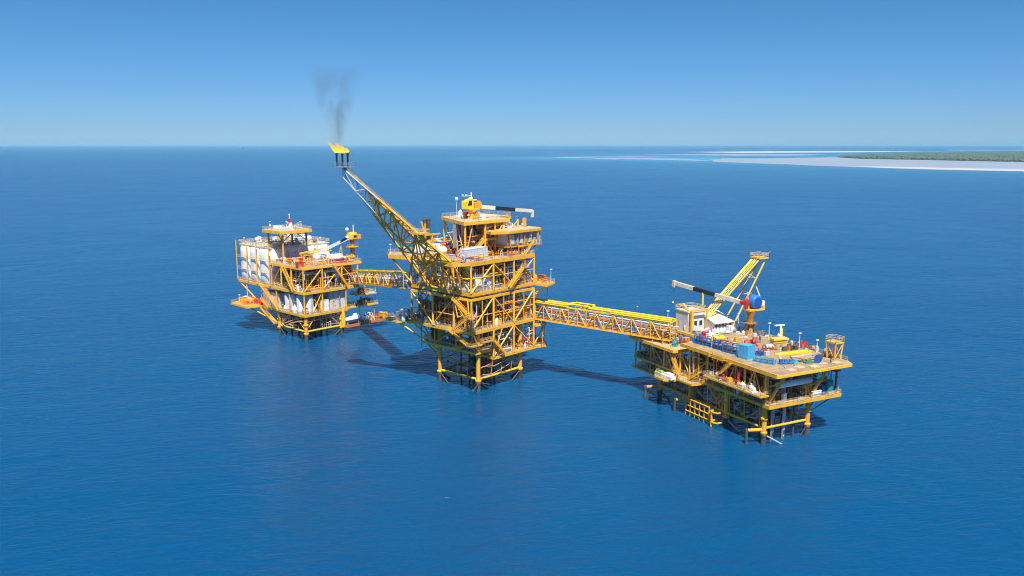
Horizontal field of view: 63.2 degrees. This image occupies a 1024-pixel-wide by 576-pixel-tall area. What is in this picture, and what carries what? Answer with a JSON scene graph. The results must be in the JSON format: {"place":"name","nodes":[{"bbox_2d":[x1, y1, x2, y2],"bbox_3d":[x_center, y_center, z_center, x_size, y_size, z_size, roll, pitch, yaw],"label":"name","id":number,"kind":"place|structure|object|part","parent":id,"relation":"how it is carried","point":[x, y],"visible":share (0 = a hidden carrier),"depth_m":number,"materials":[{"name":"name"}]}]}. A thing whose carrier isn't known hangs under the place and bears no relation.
{"place":"outdoors","nodes":[
{"label":"outdoors","id":0,"kind":"place"},
{"bbox_2d":[317,298,328,311],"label":"equipment cabinet","id":1,"kind":"object","parent":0,"point":[326,303],"visible":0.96,"depth_m":348.51,"materials":[{"name":"white metal"}]},
{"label":"door","id":2,"kind":"part","parent":1,"relation":"part of","materials":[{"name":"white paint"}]},
{"bbox_2d":[418,314,428,322],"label":"compressor skid","id":3,"kind":"object","parent":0,"point":[426,319],"visible":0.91,"depth_m":281.17,"materials":[{"name":"grey paint"}]},
{"bbox_2d":[415,218,440,251],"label":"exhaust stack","id":4,"kind":"object","parent":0,"point":[425,223],"visible":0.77,"depth_m":290.17,"materials":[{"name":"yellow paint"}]},
{"bbox_2d":[445,272,450,288],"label":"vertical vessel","id":5,"kind":"object","parent":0,"point":[446,279],"visible":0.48,"depth_m":271.26,"materials":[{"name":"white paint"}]},
{"bbox_2d":[0,146,1023,575],"bbox_3d":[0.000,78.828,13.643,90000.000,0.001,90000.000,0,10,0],"label":"sea","id":6,"kind":"structure","parent":0,"point":[166,408],"depth_m":282.05,"materials":[{"name":"liquid"}]},
{"bbox_2d":[231,250,387,340],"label":"storage platform","id":7,"kind":"structure","parent":6,"relation":"in","point":[293,274],"depth_m":352.55,"materials":[{"name":"yellow paint"}]},
{"bbox_2d":[263,289,274,305],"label":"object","id":8,"kind":"object","parent":7,"relation":"on","point":[266,299],"visible":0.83,"depth_m":360.30,"materials":[{"name":"yellow paint"}]},
{"bbox_2d":[271,291,284,308],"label":"vessel","id":9,"kind":"object","parent":7,"relation":"on","point":[279,299],"visible":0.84,"depth_m":355.85,"materials":[{"name":"grey paint"}]},
{"bbox_2d":[235,234,329,285],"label":"white module","id":10,"kind":"object","parent":7,"relation":"on","point":[258,256],"visible":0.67,"depth_m":363.68,"materials":[{"name":"paint"}]},
{"bbox_2d":[262,222,311,258],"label":"roof platform","id":11,"kind":"structure","parent":7,"relation":"on","point":[296,228],"depth_m":353.00,"materials":[{"name":"beige paint"}]},
{"bbox_2d":[284,292,290,310],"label":"vertical vessel","id":12,"kind":"object","parent":7,"relation":"on","point":[286,295],"visible":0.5,"depth_m":349.56,"materials":[{"name":"grey paint"}]},
{"bbox_2d":[290,293,297,310],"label":"vertical vessel","id":13,"kind":"object","parent":7,"relation":"on","point":[293,298],"visible":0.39,"depth_m":346.54,"materials":[{"name":"grey paint"}]},
{"bbox_2d":[296,294,303,313],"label":"vertical vessel","id":14,"kind":"object","parent":7,"relation":"on","point":[300,305],"visible":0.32,"depth_m":343.60,"materials":[{"name":"grey paint"}]},
{"bbox_2d":[305,294,313,314],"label":"vertical vessel","id":15,"kind":"object","parent":7,"relation":"on","point":[310,310],"visible":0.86,"depth_m":342.75,"materials":[{"name":"grey paint"}]},
{"bbox_2d":[299,247,331,254],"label":"gantry beam","id":16,"kind":"structure","parent":7,"relation":"on","point":[303,253],"depth_m":353.42,"materials":[{"name":"yellow metal"}]},
{"bbox_2d":[313,251,329,261],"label":"pressure vessel","id":17,"kind":"object","parent":7,"relation":"on","point":[316,256],"visible":0.73,"depth_m":352.47,"materials":[{"name":"white paint"}]},
{"bbox_2d":[323,289,345,309],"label":"deck cabin","id":18,"kind":"object","parent":7,"relation":"on","point":[329,295],"visible":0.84,"depth_m":352.96,"materials":[{"name":"white metal"}]},
{"bbox_2d":[330,292,334,309],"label":"door","id":19,"kind":"structure","parent":18,"relation":"in","point":[332,294],"depth_m":351.35,"materials":[{"name":"grey paint"}]},
{"bbox_2d":[335,291,339,308],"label":"door","id":20,"kind":"structure","parent":18,"relation":"in","point":[336,294],"depth_m":353.33,"materials":[{"name":"grey paint"}]},
{"bbox_2d":[341,291,345,306],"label":"door","id":21,"kind":"structure","parent":18,"relation":"in","point":[342,293],"depth_m":355.40,"materials":[{"name":"grey paint"}]},
{"bbox_2d":[327,252,342,261],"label":"pressure vessel","id":22,"kind":"object","parent":7,"relation":"on","point":[333,255],"visible":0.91,"depth_m":351.35,"materials":[{"name":"white paint"}]},
{"bbox_2d":[318,225,360,255],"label":"pedestal crane","id":23,"kind":"object","parent":7,"relation":"on","point":[352,237],"visible":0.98,"depth_m":355.58,"materials":[{"name":"orange paint"}]},
{"bbox_2d":[346,313,360,324],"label":"lifeboat","id":24,"kind":"object","parent":7,"relation":"on","point":[355,317],"visible":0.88,"depth_m":360.26,"materials":[{"name":"white paint"}]},
{"bbox_2d":[362,311,374,321],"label":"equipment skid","id":25,"kind":"object","parent":7,"relation":"on","point":[366,317],"visible":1,"depth_m":365.60,"materials":[{"name":"white paint"}]},
{"bbox_2d":[351,269,415,288],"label":"link bridge","id":26,"kind":"structure","parent":7,"relation":"attached to","point":[391,279],"depth_m":310.90,"materials":[{"name":"yellow paint"}]},
{"bbox_2d":[385,209,554,391],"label":"production platform","id":27,"kind":"structure","parent":6,"relation":"in","point":[450,313],"depth_m":277.92,"materials":[{"name":"yellow paint"}]},
{"bbox_2d":[332,153,451,289],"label":"flare boom","id":28,"kind":"object","parent":27,"relation":"on","point":[408,228],"visible":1,"depth_m":261.20,"materials":[{"name":"yellow paint"}]},
{"bbox_2d":[328,142,348,153],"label":"flare flame","id":29,"kind":"object","parent":28,"relation":"on","point":[339,149],"visible":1,"depth_m":255.76,"materials":[{"name":"yellow"}]},
{"bbox_2d":[399,308,408,319],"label":"pressure vessel","id":30,"kind":"object","parent":27,"relation":"on","point":[403,310],"visible":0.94,"depth_m":284.75,"materials":[{"name":"grey paint"}]},
{"bbox_2d":[420,275,429,285],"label":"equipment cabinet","id":31,"kind":"object","parent":27,"relation":"on","point":[428,278],"visible":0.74,"depth_m":277.02,"materials":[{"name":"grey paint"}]},
{"bbox_2d":[422,242,441,256],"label":"pressure vessel","id":32,"kind":"object","parent":27,"relation":"on","point":[436,244],"visible":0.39,"depth_m":275.88,"materials":[{"name":"white paint"}]},
{"bbox_2d":[427,245,446,257],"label":"pressure vessel","id":33,"kind":"object","parent":27,"relation":"on","point":[443,249],"visible":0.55,"depth_m":271.84,"materials":[{"name":"white paint"}]},
{"bbox_2d":[462,282,469,292],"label":"equipment cabinet","id":34,"kind":"object","parent":27,"relation":"on","point":[464,286],"visible":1,"depth_m":264.64,"materials":[{"name":"grey metal"}]},
{"bbox_2d":[460,246,487,262],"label":"cargo container","id":35,"kind":"object","parent":27,"relation":"on","point":[471,251],"visible":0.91,"depth_m":263.48,"materials":[{"name":"white metal"}]},
{"bbox_2d":[468,271,491,291],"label":"equipment enclosure","id":36,"kind":"object","parent":27,"relation":"on","point":[474,283],"visible":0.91,"depth_m":267.75,"materials":[{"name":"white paint"}]},
{"bbox_2d":[476,275,480,290],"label":"door","id":37,"kind":"structure","parent":36,"relation":"in","point":[478,288],"depth_m":266.77,"materials":[{"name":"white paint"}]},
{"bbox_2d":[487,275,490,288],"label":"door","id":38,"kind":"structure","parent":36,"relation":"in","point":[488,278],"depth_m":270.47,"materials":[{"name":"white paint"}]},
{"bbox_2d":[462,192,533,218],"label":"pedestal crane","id":39,"kind":"object","parent":27,"relation":"on","point":[470,205],"visible":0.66,"depth_m":278.57,"materials":[{"name":"yellow paint"}]},
{"bbox_2d":[495,261,509,272],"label":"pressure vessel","id":40,"kind":"object","parent":27,"relation":"on","point":[507,262],"visible":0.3,"depth_m":279.01,"materials":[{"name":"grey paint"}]},
{"bbox_2d":[477,218,541,253],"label":"control house","id":41,"kind":"structure","parent":27,"relation":"on","point":[514,236],"depth_m":279.12,"materials":[{"name":"yellow paint"}]},
{"bbox_2d":[509,235,513,243],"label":"window","id":42,"kind":"structure","parent":41,"relation":"in","point":[512,236],"depth_m":276.18,"materials":[{"name":"grey glass"}]},
{"bbox_2d":[514,234,518,243],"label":"window","id":43,"kind":"structure","parent":41,"relation":"in","point":[515,236],"depth_m":277.74,"materials":[{"name":"grey paint"}]},
{"bbox_2d":[519,234,522,242],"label":"window","id":44,"kind":"structure","parent":41,"relation":"in","point":[520,235],"depth_m":279.23,"materials":[{"name":"grey paint"}]},
{"bbox_2d":[523,233,527,242],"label":"window","id":45,"kind":"structure","parent":41,"relation":"in","point":[526,234],"depth_m":281.08,"materials":[{"name":"grey paint"}]},
{"bbox_2d":[555,156,663,157],"bbox_3d":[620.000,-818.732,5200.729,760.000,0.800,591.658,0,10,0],"label":"sandbank","id":46,"kind":"structure","parent":6,"relation":"in","point":[618,156],"depth_m":5390.66,"materials":[{"name":"beige sand"}]},
{"bbox_2d":[594,158,707,160],"bbox_3d":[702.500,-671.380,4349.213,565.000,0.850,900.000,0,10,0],"label":"sandbank","id":47,"kind":"structure","parent":6,"relation":"in","point":[653,159],"depth_m":4644.18,"materials":[{"name":"beige sand"}]},
{"bbox_2d":[629,323,851,443],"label":"wellhead platform","id":48,"kind":"structure","parent":6,"relation":"in","point":[701,370],"depth_m":237.76,"materials":[{"name":"yellow paint"}]},
{"bbox_2d":[527,298,678,341],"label":"access bridge","id":49,"kind":"structure","parent":48,"relation":"on","point":[616,313],"depth_m":274.11,"materials":[{"name":"yellow paint"}]},
{"bbox_2d":[652,326,674,343],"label":"canopy","id":50,"kind":"object","parent":48,"relation":"on","point":[661,329],"visible":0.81,"depth_m":261.85,"materials":[{"name":"yellow metal"}]},
{"bbox_2d":[661,372,676,379],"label":"lifeboat","id":51,"kind":"object","parent":48,"relation":"on","point":[669,375],"visible":1,"depth_m":253.36,"materials":[{"name":"white paint"}]},
{"bbox_2d":[670,337,678,346],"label":"pump skid","id":52,"kind":"object","parent":48,"relation":"on","point":[675,343],"visible":1,"depth_m":258.16,"materials":[{"name":"teal paint"}]},
{"bbox_2d":[675,302,707,332],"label":"deck building","id":53,"kind":"structure","parent":48,"relation":"on","point":[689,318],"depth_m":269.59,"materials":[{"name":"grey paint"}]},
{"bbox_2d":[694,334,715,346],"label":"cargo basket","id":54,"kind":"object","parent":48,"relation":"on","point":[699,339],"visible":0.91,"depth_m":250.81,"materials":[{"name":"blue metal"}]},
{"bbox_2d":[700,328,712,336],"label":"pump skid","id":55,"kind":"object","parent":48,"relation":"on","point":[705,332],"visible":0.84,"depth_m":261.67,"materials":[{"name":"red paint"}]},
{"bbox_2d":[711,334,720,348],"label":"gooseneck pipe","id":56,"kind":"object","parent":48,"relation":"on","point":[712,338],"visible":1,"depth_m":245.90,"materials":[{"name":"yellow metal"}]},
{"bbox_2d":[672,280,764,335],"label":"deck crane","id":57,"kind":"object","parent":48,"relation":"on","point":[753,303],"visible":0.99,"depth_m":263.51,"materials":[{"name":"metal"}]},
{"bbox_2d":[710,340,726,349],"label":"cargo basket","id":58,"kind":"object","parent":48,"relation":"on","point":[718,346],"visible":0.86,"depth_m":245.31,"materials":[{"name":"blue metal"}]},
{"bbox_2d":[704,308,733,329],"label":"generator house","id":59,"kind":"structure","parent":48,"relation":"on","point":[717,319],"depth_m":269.22,"materials":[{"name":"white paint"}]},
{"bbox_2d":[713,333,724,342],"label":"tank","id":60,"kind":"object","parent":48,"relation":"on","point":[722,337],"visible":0.56,"depth_m":252.11,"materials":[{"name":"yellow metal"}]},
{"bbox_2d":[722,343,738,354],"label":"cargo basket","id":61,"kind":"object","parent":48,"relation":"on","point":[727,348],"visible":0.81,"depth_m":240.76,"materials":[{"name":"blue metal"}]},
{"bbox_2d":[705,252,768,325],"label":"vent boom","id":62,"kind":"object","parent":48,"relation":"on","point":[753,267],"visible":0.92,"depth_m":274.98,"materials":[{"name":"yellow paint"}]},
{"bbox_2d":[735,368,746,383],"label":"valve riser","id":63,"kind":"object","parent":48,"relation":"on","point":[739,374],"visible":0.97,"depth_m":229.81,"materials":[{"name":"red paint"}]},
{"bbox_2d":[738,343,755,359],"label":"cargo container","id":64,"kind":"object","parent":48,"relation":"on","point":[746,351],"visible":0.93,"depth_m":233.92,"materials":[{"name":"blue metal"}]},
{"bbox_2d":[739,345,742,356],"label":"door","id":65,"kind":"structure","parent":64,"relation":"in","point":[740,347],"depth_m":234.51,"materials":[{"name":"blue paint"}]},
{"bbox_2d":[743,347,746,358],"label":"door","id":66,"kind":"structure","parent":64,"relation":"in","point":[744,348],"depth_m":233.42,"materials":[{"name":"blue paint"}]},
{"bbox_2d":[744,337,758,346],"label":"pump skid","id":67,"kind":"object","parent":48,"relation":"on","point":[753,341],"visible":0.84,"depth_m":248.77,"materials":[{"name":"red paint"}]},
{"bbox_2d":[755,348,763,355],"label":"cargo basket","id":68,"kind":"object","parent":48,"relation":"on","point":[758,352],"visible":0.63,"depth_m":237.62,"materials":[{"name":"blue metal"}]},
{"bbox_2d":[753,355,776,364],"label":"cargo basket","id":69,"kind":"object","parent":48,"relation":"on","point":[771,361],"visible":1,"depth_m":229.45,"materials":[{"name":"blue metal"}]},
{"bbox_2d":[761,344,776,350],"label":"life raft cradle","id":70,"kind":"object","parent":48,"relation":"on","point":[769,346],"visible":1,"depth_m":244.19,"materials":[{"name":"red paint"}]},
{"bbox_2d":[772,374,806,381],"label":"pipes","id":71,"kind":"object","parent":48,"relation":"on","point":[779,380],"visible":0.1,"depth_m":227.01,"materials":[{"name":"yellow metal"}]},
{"bbox_2d":[774,349,811,355],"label":"gangway","id":72,"kind":"object","parent":48,"relation":"on","point":[793,352],"visible":1,"depth_m":239.45,"materials":[{"name":"yellow paint"}]},
{"bbox_2d":[775,377,812,392],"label":"pressure vessel","id":73,"kind":"object","parent":48,"relation":"attached to","point":[803,382],"visible":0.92,"depth_m":225.89,"materials":[{"name":"white paint"}]},
{"bbox_2d":[791,353,811,357],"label":"timber","id":74,"kind":"object","parent":48,"relation":"on","point":[802,355],"visible":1,"depth_m":236.74,"materials":[{"name":"beige paint"}]},
{"bbox_2d":[811,390,821,397],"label":"equipment cabinet","id":75,"kind":"object","parent":48,"relation":"on","point":[816,392],"visible":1,"depth_m":228.47,"materials":[{"name":"white metal"}]},
{"bbox_2d":[814,355,822,362],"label":"cable reel","id":76,"kind":"object","parent":48,"relation":"on","point":[818,358],"visible":1,"depth_m":229.15,"materials":[{"name":"blue paint"}]},
{"bbox_2d":[817,384,825,394],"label":"equipment cabinet","id":77,"kind":"object","parent":48,"relation":"on","point":[822,387],"visible":0.86,"depth_m":231.07,"materials":[{"name":"blue metal"}]},
{"bbox_2d":[825,379,833,394],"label":"storage tank","id":78,"kind":"object","parent":48,"relation":"on","point":[829,384],"visible":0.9,"depth_m":231.29,"materials":[{"name":"teal metal"}]},
{"bbox_2d":[666,154,822,155],"bbox_3d":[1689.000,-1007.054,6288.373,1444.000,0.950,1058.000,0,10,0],"label":"sandbank","id":79,"kind":"structure","parent":6,"relation":"in","point":[749,154],"depth_m":6405.44,"materials":[{"name":"beige sand"}]},
{"bbox_2d":[711,151,907,152],"bbox_3d":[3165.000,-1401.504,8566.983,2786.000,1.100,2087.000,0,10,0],"label":"sandbank","id":80,"kind":"structure","parent":6,"relation":"in","point":[801,151],"depth_m":8950.90,"materials":[{"name":"beige sand"}]},
{"bbox_2d":[0,0,1023,145],"label":"sky","id":81,"kind":"structure","parent":0,"point":[73,72],"materials":[{"name":"blue"}]},
{"bbox_2d":[718,374,726,381],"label":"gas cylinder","id":82,"kind":"object","parent":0,"point":[724,377],"visible":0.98,"depth_m":234.19,"materials":[{"name":"red paint"}]},
{"bbox_2d":[747,383,757,392],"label":"pump skid","id":83,"kind":"object","parent":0,"point":[751,386],"visible":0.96,"depth_m":224.23,"materials":[{"name":"white paint"}]},
{"bbox_2d":[770,324,788,342],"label":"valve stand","id":84,"kind":"object","parent":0,"point":[780,339],"visible":1,"depth_m":252.67,"materials":[{"name":"yellow paint"}]},
{"bbox_2d":[799,341,808,349],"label":"hose reel","id":85,"kind":"object","parent":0,"point":[803,344],"visible":1,"depth_m":245.08,"materials":[{"name":"red paint"}]},
{"bbox_2d":[803,359,812,363],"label":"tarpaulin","id":86,"kind":"object","parent":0,"point":[808,361],"visible":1,"depth_m":229.40,"materials":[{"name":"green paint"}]},
{"bbox_2d":[825,334,844,359],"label":"access tower","id":87,"kind":"structure","parent":0,"point":[833,341],"depth_m":233.65,"materials":[{"name":"yellow metal"}]},
{"bbox_2d":[712,157,1023,171],"bbox_3d":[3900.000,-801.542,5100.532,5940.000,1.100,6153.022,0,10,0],"label":"beach","id":88,"kind":"structure","parent":0,"point":[837,161],"depth_m":3628.60,"materials":[{"name":"beige sand"}]},
{"bbox_2d":[840,157,1013,161],"bbox_3d":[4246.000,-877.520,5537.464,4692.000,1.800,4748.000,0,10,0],"label":"island","id":89,"kind":"structure","parent":0,"point":[931,159],"depth_m":4292.79,"materials":[{"name":"soil"}]},
{"bbox_2d":[838,151,1023,161],"bbox_3d":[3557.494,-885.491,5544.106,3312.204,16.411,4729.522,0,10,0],"label":"forest","id":90,"kind":"object","parent":89,"relation":"on","point":[1016,156],"visible":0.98,"depth_m":4815.65,"materials":[{"name":"green plant"}]},
{"bbox_2d":[858,166,1023,170],"bbox_3d":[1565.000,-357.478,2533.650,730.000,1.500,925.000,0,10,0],"label":"sandbank","id":91,"kind":"structure","parent":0,"point":[977,169],"depth_m":2726.16,"materials":[{"name":"white sand"}]}
]}

